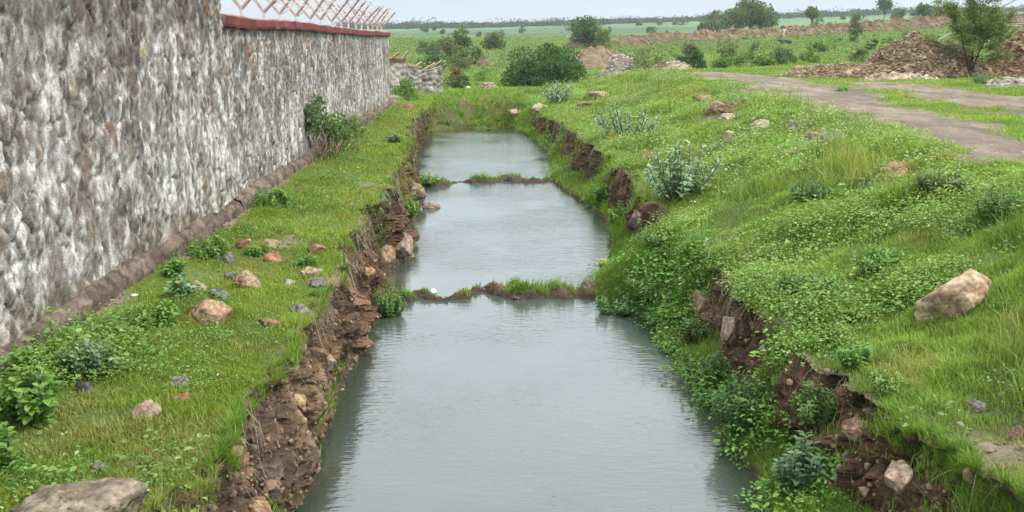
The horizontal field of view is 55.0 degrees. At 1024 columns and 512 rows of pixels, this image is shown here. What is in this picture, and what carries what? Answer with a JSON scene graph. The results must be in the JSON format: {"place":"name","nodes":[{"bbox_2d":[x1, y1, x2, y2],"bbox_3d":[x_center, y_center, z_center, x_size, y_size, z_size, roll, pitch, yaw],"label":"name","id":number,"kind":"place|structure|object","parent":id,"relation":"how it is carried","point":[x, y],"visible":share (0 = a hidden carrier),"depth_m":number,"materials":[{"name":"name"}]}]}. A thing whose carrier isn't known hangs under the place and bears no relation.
{"place":"outdoors","nodes":[
{"label":"outdoors","id":0,"kind":"place"},
{"bbox_2d":[0,12,1023,511],"bbox_3d":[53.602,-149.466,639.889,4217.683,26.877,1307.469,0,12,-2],"label":"ground","id":1,"kind":"structure","parent":0,"point":[278,462],"depth_m":8.60,"materials":[{"name":"plant"}]},
{"bbox_2d":[0,421,21,474],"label":"weed","id":2,"kind":"object","parent":1,"relation":"on","point":[6,448],"visible":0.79,"depth_m":5.09,"materials":[{"name":"green plant"}]},
{"bbox_2d":[4,346,42,377],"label":"weed","id":3,"kind":"object","parent":1,"relation":"on","point":[10,359],"visible":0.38,"depth_m":6.36,"materials":[{"name":"green plant"}]},
{"bbox_2d":[0,363,62,427],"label":"weed","id":4,"kind":"object","parent":1,"relation":"on","point":[27,403],"visible":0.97,"depth_m":5.57,"materials":[{"name":"green plant"}]},
{"bbox_2d":[3,477,149,511],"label":"rock","id":5,"kind":"object","parent":1,"relation":"on","point":[113,494],"visible":0.96,"depth_m":4.73,"materials":[{"name":"stone"}]},
{"bbox_2d":[53,337,119,379],"bbox_3d":[-2.779,0.670,6.466,0.337,0.296,0.371,9,15,35],"label":"weed","id":6,"kind":"object","parent":1,"relation":"on","point":[90,355],"visible":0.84,"depth_m":6.40,"materials":[{"name":"green plant"}]},
{"bbox_2d":[0,0,244,377],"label":"stone wall","id":7,"kind":"structure","parent":1,"relation":"on","point":[115,173],"depth_m":8.23,"materials":[{"name":"stone"}]},
{"bbox_2d":[132,399,161,418],"bbox_3d":[-2.140,0.931,5.780,0.158,0.159,0.162,0,12,-2],"label":"rock","id":8,"kind":"object","parent":1,"relation":"on","point":[146,408],"visible":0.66,"depth_m":5.73,"materials":[{"name":"stone"}]},
{"bbox_2d":[124,299,180,329],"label":"weed","id":9,"kind":"object","parent":1,"relation":"on","point":[168,310],"visible":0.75,"depth_m":7.58,"materials":[{"name":"green plant"}]},
{"bbox_2d":[159,258,188,277],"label":"weed","id":10,"kind":"object","parent":1,"relation":"on","point":[173,267],"visible":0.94,"depth_m":9.12,"materials":[{"name":"green plant"}]},
{"bbox_2d":[162,272,197,299],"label":"milkweed shrub","id":11,"kind":"object","parent":1,"relation":"on","point":[182,286],"visible":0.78,"depth_m":8.36,"materials":[{"name":"green plant"}]},
{"bbox_2d":[185,234,229,258],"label":"weed","id":12,"kind":"object","parent":1,"relation":"on","point":[216,248],"visible":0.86,"depth_m":10.08,"materials":[{"name":"green plant"}]},
{"bbox_2d":[187,299,234,325],"bbox_3d":[-2.422,0.474,7.899,0.383,0.271,0.317,5,13,23],"label":"rock","id":13,"kind":"object","parent":1,"relation":"on","point":[218,311],"visible":0.65,"depth_m":7.77,"materials":[{"name":"stone"}]},
{"bbox_2d":[0,86,434,511],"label":"weeds","id":14,"kind":"object","parent":1,"relation":"on","point":[79,332],"visible":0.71,"depth_m":6.82,"materials":[{"name":"green plant"}]},
{"bbox_2d":[0,91,437,511],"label":"grass","id":15,"kind":"structure","parent":1,"relation":"on","point":[178,414],"depth_m":6.95,"materials":[{"name":"plant"}]},
{"bbox_2d":[232,270,261,288],"bbox_3d":[-2.421,0.263,8.968,0.253,0.254,0.224,4,13,19],"label":"rock","id":16,"kind":"object","parent":1,"relation":"on","point":[245,277],"visible":0.69,"depth_m":8.90,"materials":[{"name":"stone"}]},
{"bbox_2d":[242,243,271,257],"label":"weed","id":17,"kind":"object","parent":1,"relation":"on","point":[250,248],"visible":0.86,"depth_m":10.32,"materials":[{"name":"green plant"}]},
{"bbox_2d":[253,500,272,511],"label":"rock","id":18,"kind":"object","parent":1,"relation":"on","point":[263,506],"visible":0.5,"depth_m":6.03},
{"bbox_2d":[253,187,292,206],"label":"weed","id":19,"kind":"object","parent":1,"relation":"on","point":[274,195],"visible":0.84,"depth_m":13.14,"materials":[{"name":"green plant"}]},
{"bbox_2d":[293,394,306,411],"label":"rock","id":20,"kind":"object","parent":1,"relation":"on","point":[302,400],"visible":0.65,"depth_m":7.32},
{"bbox_2d":[291,251,318,267],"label":"weed","id":21,"kind":"object","parent":1,"relation":"on","point":[302,260],"visible":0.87,"depth_m":9.97,"materials":[{"name":"green plant"}]},
{"bbox_2d":[220,14,393,212],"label":"stone wall","id":22,"kind":"structure","parent":1,"relation":"on","point":[279,73],"depth_m":16.05,"materials":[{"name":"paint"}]},
{"bbox_2d":[219,0,395,30],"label":"security fence","id":23,"kind":"object","parent":22,"relation":"on","point":[272,3],"visible":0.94,"depth_m":22.14,"materials":[{"name":"metal"}]},
{"bbox_2d":[299,266,321,277],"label":"rock","id":24,"kind":"object","parent":1,"relation":"on","point":[310,271],"visible":0.58,"depth_m":9.48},
{"bbox_2d":[303,277,326,287],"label":"rock","id":25,"kind":"object","parent":1,"relation":"on","point":[313,282],"visible":0.75,"depth_m":9.16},
{"bbox_2d":[304,93,349,159],"bbox_3d":[-3.552,-2.405,18.361,1.102,1.249,1.480,0,12,-2],"label":"bush","id":26,"kind":"object","parent":1,"relation":"on","point":[314,123],"visible":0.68,"depth_m":18.41,"materials":[{"name":"green plant"}]},
{"bbox_2d":[239,113,426,506],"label":"dry roots","id":27,"kind":"object","parent":1,"relation":"on","point":[334,287],"visible":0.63,"depth_m":10.67,"materials":[{"name":"plant"}]},
{"bbox_2d":[317,111,365,152],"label":"bush","id":28,"kind":"object","parent":1,"relation":"on","point":[348,132],"visible":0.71,"depth_m":19.43,"materials":[{"name":"green plant"}]},
{"bbox_2d":[380,245,395,264],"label":"rock","id":29,"kind":"object","parent":1,"relation":"on","point":[388,254],"visible":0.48,"depth_m":14.19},
{"bbox_2d":[374,286,406,316],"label":"weed","id":30,"kind":"object","parent":1,"relation":"on","point":[386,308],"visible":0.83,"depth_m":11.69,"materials":[{"name":"green plant"}]},
{"bbox_2d":[389,51,407,92],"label":"broken wall","id":31,"kind":"structure","parent":1,"relation":"on","point":[397,67],"depth_m":40.72,"materials":[{"name":"stone"}]},
{"bbox_2d":[395,232,412,260],"bbox_3d":[-1.644,-0.088,14.750,0.302,0.505,0.674,0,12,-2],"label":"rock","id":32,"kind":"object","parent":1,"relation":"on","point":[404,247],"visible":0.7,"depth_m":14.63,"materials":[{"name":"stone"}]},
{"bbox_2d":[392,77,418,100],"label":"bush","id":33,"kind":"object","parent":1,"relation":"on","point":[401,88],"visible":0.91,"depth_m":37.25,"materials":[{"name":"green plant"}]},
{"bbox_2d":[403,195,419,217],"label":"weed","id":34,"kind":"object","parent":1,"relation":"on","point":[413,211],"visible":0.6,"depth_m":17.72,"materials":[{"name":"green plant"}]},
{"bbox_2d":[405,61,421,90],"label":"broken wall","id":35,"kind":"structure","parent":1,"relation":"on","point":[413,73],"depth_m":42.30,"materials":[{"name":"stone"}]},
{"bbox_2d":[410,182,426,199],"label":"rock","id":36,"kind":"object","parent":1,"relation":"on","point":[418,192],"visible":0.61,"depth_m":19.45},
{"bbox_2d":[415,50,446,69],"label":"bush","id":37,"kind":"object","parent":1,"relation":"on","point":[434,58],"visible":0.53,"depth_m":76.45,"materials":[{"name":"green plant"}]},
{"bbox_2d":[421,60,442,93],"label":"broken wall","id":38,"kind":"structure","parent":1,"relation":"on","point":[431,80],"depth_m":43.18,"materials":[{"name":"stone"}]},
{"bbox_2d":[430,35,463,61],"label":"tree","id":39,"kind":"object","parent":1,"relation":"on","point":[449,48],"visible":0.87,"depth_m":101.33,"materials":[{"name":"green plant"}]},
{"bbox_2d":[443,64,464,85],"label":"bush","id":40,"kind":"object","parent":1,"relation":"on","point":[456,71],"visible":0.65,"depth_m":52.91,"materials":[{"name":"brown plant"}]},
{"bbox_2d":[445,47,473,68],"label":"bush","id":41,"kind":"object","parent":1,"relation":"on","point":[461,59],"visible":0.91,"depth_m":81.92,"materials":[{"name":"green plant"}]},
{"bbox_2d":[451,75,470,88],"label":"bush","id":42,"kind":"object","parent":1,"relation":"on","point":[461,81],"visible":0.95,"depth_m":49.13,"materials":[{"name":"green plant"}]},
{"bbox_2d":[449,27,473,53],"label":"tree","id":43,"kind":"object","parent":1,"relation":"on","point":[463,40],"visible":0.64,"depth_m":108.78,"materials":[{"name":"green plant"}]},
{"bbox_2d":[480,30,506,49],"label":"tree","id":44,"kind":"object","parent":1,"relation":"on","point":[494,41],"visible":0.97,"depth_m":146.43,"materials":[{"name":"green plant"}]},
{"bbox_2d":[499,43,589,86],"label":"bush","id":45,"kind":"object","parent":1,"relation":"on","point":[538,69],"visible":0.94,"depth_m":53.09,"materials":[{"name":"green plant"}]},
{"bbox_2d":[540,80,573,102],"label":"milkweed shrub","id":46,"kind":"object","parent":1,"relation":"on","point":[556,92],"visible":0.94,"depth_m":35.11,"materials":[{"name":"green plant"}]},
{"bbox_2d":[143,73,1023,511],"bbox_3d":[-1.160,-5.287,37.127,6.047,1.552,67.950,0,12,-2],"label":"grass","id":47,"kind":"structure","parent":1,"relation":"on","point":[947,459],"depth_m":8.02,"materials":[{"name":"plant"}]},
{"bbox_2d":[569,15,601,47],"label":"tree","id":48,"kind":"object","parent":1,"relation":"on","point":[588,33],"visible":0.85,"depth_m":146.21,"materials":[{"name":"green plant"}]},
{"bbox_2d":[593,183,608,200],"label":"weed","id":49,"kind":"object","parent":1,"relation":"on","point":[600,195],"visible":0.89,"depth_m":19.02,"materials":[{"name":"green plant"}]},
{"bbox_2d":[592,29,611,48],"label":"bush","id":50,"kind":"object","parent":1,"relation":"on","point":[602,35],"visible":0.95,"depth_m":134.78,"materials":[{"name":"green plant"}]},
{"bbox_2d":[569,45,638,69],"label":"soil heap","id":51,"kind":"object","parent":1,"relation":"on","point":[597,56],"visible":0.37,"depth_m":77.04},
{"bbox_2d":[607,201,626,224],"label":"weed","id":52,"kind":"object","parent":1,"relation":"on","point":[611,214],"visible":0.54,"depth_m":16.73,"materials":[{"name":"green plant"}]},
{"bbox_2d":[595,290,639,315],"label":"weed","id":53,"kind":"object","parent":1,"relation":"on","point":[605,305],"visible":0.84,"depth_m":11.79,"materials":[{"name":"green plant"}]},
{"bbox_2d":[597,54,638,76],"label":"rubble pile","id":54,"kind":"object","parent":1,"relation":"on","point":[615,63],"visible":0.62,"depth_m":64.51,"materials":[{"name":"stone"}]},
{"bbox_2d":[590,102,663,138],"bbox_3d":[2.605,-3.023,22.203,1.711,0.888,1.575,0,12,-2],"label":"milkweed shrub","id":55,"kind":"object","parent":1,"relation":"on","point":[604,123],"visible":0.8,"depth_m":21.93,"materials":[{"name":"green plant"}]},
{"bbox_2d":[630,277,657,301],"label":"weed","id":56,"kind":"object","parent":1,"relation":"on","point":[647,294],"visible":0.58,"depth_m":11.65,"materials":[{"name":"green plant"}]},
{"bbox_2d":[625,48,669,72],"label":"bush","id":57,"kind":"object","parent":1,"relation":"on","point":[642,64],"visible":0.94,"depth_m":46.14,"materials":[{"name":"green plant"}]},
{"bbox_2d":[641,222,675,248],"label":"weed","id":58,"kind":"object","parent":1,"relation":"on","point":[654,237],"visible":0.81,"depth_m":12.24,"materials":[{"name":"green plant"}]},
{"bbox_2d":[647,60,694,70],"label":"soil heap","id":59,"kind":"object","parent":1,"relation":"on","point":[678,64],"visible":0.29,"depth_m":49.09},
{"bbox_2d":[332,3,1023,28],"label":"treeline","id":60,"kind":"object","parent":1,"relation":"on","point":[412,24],"visible":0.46,"depth_m":553.56,"materials":[{"name":"green plant"}]},
{"bbox_2d":[642,139,725,201],"bbox_3d":[2.484,-1.238,14.342,1.273,0.909,1.413,0,12,-2],"label":"milkweed shrub","id":61,"kind":"object","parent":1,"relation":"on","point":[679,186],"visible":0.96,"depth_m":14.28,"materials":[{"name":"green plant"}]},
{"bbox_2d":[513,111,854,511],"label":"weeds","id":62,"kind":"object","parent":1,"relation":"on","point":[662,309],"visible":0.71,"depth_m":10.11,"materials":[{"name":"green plant"}]},
{"bbox_2d":[679,317,710,343],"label":"weed","id":63,"kind":"object","parent":1,"relation":"on","point":[687,331],"visible":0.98,"depth_m":10.26,"materials":[{"name":"green plant"}]},
{"bbox_2d":[689,49,707,68],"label":"bush","id":64,"kind":"object","parent":1,"relation":"on","point":[695,57],"visible":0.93,"depth_m":47.16,"materials":[{"name":"green plant"}]},
{"bbox_2d":[690,291,708,317],"bbox_3d":[2.103,0.508,10.661,0.290,0.286,0.428,0,12,-2],"label":"rock","id":65,"kind":"object","parent":1,"relation":"on","point":[701,303],"visible":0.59,"depth_m":10.51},
{"bbox_2d":[389,22,1021,93],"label":"grass","id":66,"kind":"structure","parent":1,"relation":"on","point":[868,34],"depth_m":117.59,"materials":[{"name":"plant"}]},
{"bbox_2d":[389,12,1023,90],"bbox_3d":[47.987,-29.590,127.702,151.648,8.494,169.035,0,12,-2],"label":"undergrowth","id":67,"kind":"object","parent":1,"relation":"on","point":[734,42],"visible":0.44,"depth_m":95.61,"materials":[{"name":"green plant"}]},
{"bbox_2d":[699,9,732,31],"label":"tree","id":68,"kind":"object","parent":1,"relation":"on","point":[713,22],"visible":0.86,"depth_m":236.23,"materials":[{"name":"green plant"}]},
{"bbox_2d":[699,350,733,389],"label":"weed","id":69,"kind":"object","parent":1,"relation":"on","point":[714,363],"visible":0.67,"depth_m":8.95,"materials":[{"name":"green plant"}]},
{"bbox_2d":[711,53,735,68],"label":"bush","id":70,"kind":"object","parent":1,"relation":"on","point":[724,61],"visible":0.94,"depth_m":49.92,"materials":[{"name":"green plant"}]},
{"bbox_2d":[720,316,735,344],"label":"rock","id":71,"kind":"object","parent":1,"relation":"on","point":[727,334],"visible":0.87,"depth_m":8.89,"materials":[{"name":"stone"}]},
{"bbox_2d":[721,40,738,58],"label":"bush","id":72,"kind":"object","parent":1,"relation":"on","point":[730,51],"visible":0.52,"depth_m":64.81,"materials":[{"name":"green plant"}]},
{"bbox_2d":[708,370,773,432],"bbox_3d":[1.862,1.164,7.952,0.554,0.522,0.577,0,12,-2],"label":"weed","id":73,"kind":"object","parent":1,"relation":"on","point":[724,413],"visible":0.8,"depth_m":7.84,"materials":[{"name":"green plant"}]},
{"bbox_2d":[719,0,779,28],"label":"tree","id":74,"kind":"object","parent":1,"relation":"on","point":[749,13],"visible":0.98,"depth_m":221.90,"materials":[{"name":"green plant"}]},
{"bbox_2d":[734,51,777,66],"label":"bush","id":75,"kind":"object","parent":1,"relation":"on","point":[766,60],"visible":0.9,"depth_m":51.29,"materials":[{"name":"green plant"}]},
{"bbox_2d":[521,63,1023,435],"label":"weeds","id":76,"kind":"object","parent":1,"relation":"on","point":[904,288],"visible":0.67,"depth_m":9.89,"materials":[{"name":"green plant"}]},
{"bbox_2d":[557,124,997,511],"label":"dry roots","id":77,"kind":"object","parent":1,"relation":"on","point":[783,347],"visible":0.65,"depth_m":8.33,"materials":[{"name":"plant"}]},
{"bbox_2d":[767,47,793,63],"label":"bush","id":78,"kind":"object","parent":1,"relation":"on","point":[781,56],"visible":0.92,"depth_m":52.04,"materials":[{"name":"green plant"}]},
{"bbox_2d":[561,10,1023,48],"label":"earth bank","id":79,"kind":"structure","parent":1,"relation":"on","point":[918,21],"depth_m":167.45,"materials":[{"name":"soil"}]},
{"bbox_2d":[771,430,832,497],"bbox_3d":[1.995,1.449,6.758,0.432,0.501,0.382,0,12,-2],"label":"weed","id":80,"kind":"object","parent":1,"relation":"on","point":[791,469],"visible":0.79,"depth_m":6.71,"materials":[{"name":"green plant"}]},
{"bbox_2d":[788,51,820,62],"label":"bush","id":81,"kind":"object","parent":1,"relation":"on","point":[810,58],"visible":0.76,"depth_m":53.35,"materials":[{"name":"green plant"}]},
{"bbox_2d":[776,267,841,299],"bbox_3d":[2.596,0.265,8.563,0.542,0.307,0.581,0,12,-2],"label":"weed","id":82,"kind":"object","parent":1,"relation":"on","point":[795,281],"visible":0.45,"depth_m":8.51,"materials":[{"name":"green plant"}]},
{"bbox_2d":[787,178,836,204],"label":"weed","id":83,"kind":"object","parent":1,"relation":"on","point":[804,192],"visible":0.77,"depth_m":11.59,"materials":[{"name":"green plant"}]},
{"bbox_2d":[788,380,837,429],"bbox_3d":[2.196,1.075,7.154,0.349,0.349,0.377,0,12,-2],"label":"weed","id":84,"kind":"object","parent":1,"relation":"on","point":[805,408],"visible":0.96,"depth_m":7.10,"materials":[{"name":"green plant"}]},
{"bbox_2d":[803,6,823,23],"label":"tree","id":85,"kind":"object","parent":1,"relation":"on","point":[811,13],"visible":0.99,"depth_m":200.28,"materials":[{"name":"green plant"}]},
{"bbox_2d":[805,40,829,51],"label":"bush","id":86,"kind":"object","parent":1,"relation":"on","point":[821,47],"visible":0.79,"depth_m":80.60,"materials":[{"name":"green plant"}]},
{"bbox_2d":[779,62,889,78],"bbox_3d":[11.815,-6.769,36.321,2.989,0.847,5.484,-7,14,-29],"label":"rubble heap","id":87,"kind":"object","parent":1,"relation":"on","point":[853,70],"visible":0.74,"depth_m":35.14,"materials":[{"name":"stone"}]},
{"bbox_2d":[841,417,866,441],"bbox_3d":[2.321,1.162,6.616,0.222,0.140,0.172,11,17,42],"label":"rock","id":88,"kind":"object","parent":1,"relation":"on","point":[852,431],"visible":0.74,"depth_m":6.58,"materials":[{"name":"stone"}]},
{"bbox_2d":[835,337,874,370],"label":"weed","id":89,"kind":"object","parent":1,"relation":"on","point":[845,362],"visible":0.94,"depth_m":7.04,"materials":[{"name":"green plant"}]},
{"bbox_2d":[847,12,864,34],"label":"bush","id":90,"kind":"object","parent":1,"relation":"on","point":[857,27],"visible":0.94,"depth_m":147.27,"materials":[{"name":"green plant"}]},
{"bbox_2d":[848,244,903,271],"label":"weed","id":91,"kind":"object","parent":1,"relation":"on","point":[871,259],"visible":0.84,"depth_m":8.76,"materials":[{"name":"green plant"}]},
{"bbox_2d":[869,369,908,399],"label":"weed","id":92,"kind":"object","parent":1,"relation":"on","point":[876,384],"visible":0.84,"depth_m":6.53,"materials":[{"name":"green plant"}]},
{"bbox_2d":[885,161,909,179],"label":"rock","id":93,"kind":"object","parent":1,"relation":"on","point":[892,164],"visible":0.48,"depth_m":11.38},
{"bbox_2d":[884,460,912,494],"bbox_3d":[2.323,1.335,5.893,0.168,0.172,0.294,9,15,35],"label":"rock","id":94,"kind":"object","parent":1,"relation":"on","point":[894,478],"visible":0.91,"depth_m":5.84,"materials":[{"name":"stone"}]},
{"bbox_2d":[864,71,937,80],"bbox_3d":[13.002,-5.933,32.891,2.513,0.504,1.156,0,12,-2],"label":"stone pile","id":95,"kind":"object","parent":1,"relation":"on","point":[892,75],"visible":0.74,"depth_m":32.67,"materials":[{"name":"stone"}]},
{"bbox_2d":[912,2,935,16],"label":"tree","id":96,"kind":"object","parent":1,"relation":"on","point":[921,8],"visible":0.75,"depth_m":200.86,"materials":[{"name":"green plant"}]},
{"bbox_2d":[863,30,994,78],"bbox_3d":[15.411,-7.269,36.300,6.000,2.059,5.483,0,12,-2],"label":"rubble heap","id":97,"kind":"object","parent":1,"relation":"on","point":[913,52],"visible":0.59,"depth_m":34.83,"materials":[{"name":"stone"}]},
{"bbox_2d":[912,165,973,192],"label":"weed","id":98,"kind":"object","parent":1,"relation":"on","point":[921,182],"visible":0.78,"depth_m":9.89,"materials":[{"name":"green plant"}]},
{"bbox_2d":[914,268,992,322],"bbox_3d":[3.421,0.328,7.567,0.491,0.471,0.511,10,16,38],"label":"boulder","id":99,"kind":"object","parent":1,"relation":"on","point":[966,291],"visible":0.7,"depth_m":7.39,"materials":[{"name":"stone"}]},
{"bbox_2d":[925,0,1023,71],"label":"thorn tree","id":100,"kind":"object","parent":1,"relation":"on","point":[968,27],"visible":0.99,"depth_m":34.12,"materials":[{"name":"green plant"}]},
{"bbox_2d":[964,398,986,412],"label":"rock","id":101,"kind":"object","parent":1,"relation":"on","point":[978,406],"visible":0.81,"depth_m":6.11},
{"bbox_2d":[968,68,1005,83],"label":"weed","id":102,"kind":"object","parent":1,"relation":"on","point":[980,79],"visible":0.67,"depth_m":30.14,"materials":[{"name":"green plant"}]},
{"bbox_2d":[973,184,1023,225],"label":"weed","id":103,"kind":"object","parent":1,"relation":"on","point":[989,205],"visible":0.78,"depth_m":8.66,"materials":[{"name":"green plant"}]},
{"bbox_2d":[983,28,1023,76],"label":"rubble heap","id":104,"kind":"object","parent":1,"relation":"on","point":[1011,68],"visible":0.42,"depth_m":35.80,"materials":[{"name":"stone"}]},
{"bbox_2d":[983,76,1023,86],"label":"stone pile","id":105,"kind":"object","parent":1,"relation":"on","point":[1006,81],"visible":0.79,"depth_m":28.30,"materials":[{"name":"stone"}]},
{"bbox_2d":[1005,426,1023,440],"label":"rock","id":106,"kind":"object","parent":1,"relation":"on","point":[1017,431],"visible":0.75,"depth_m":5.65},
{"bbox_2d":[294,128,763,511],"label":"water","id":107,"kind":"structure","parent":0,"point":[481,402],"depth_m":9.26,"materials":[{"name":"liquid"}]},
{"bbox_2d":[220,0,1023,25],"label":"sky","id":108,"kind":"structure","parent":0,"point":[479,11],"materials":[{"name":"white"}]},
{"bbox_2d":[520,60,1023,501],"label":"grass","id":109,"kind":"structure","parent":0,"point":[918,388],"depth_m":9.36,"materials":[{"name":"plant"}]},
{"bbox_2d":[677,72,1023,166],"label":"dirt track","id":110,"kind":"structure","parent":0,"point":[960,131],"depth_m":17.27,"materials":[{"name":"soil"}]},
{"bbox_2d":[842,82,1023,116],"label":"dirt track","id":111,"kind":"structure","parent":0,"point":[968,98],"depth_m":23.10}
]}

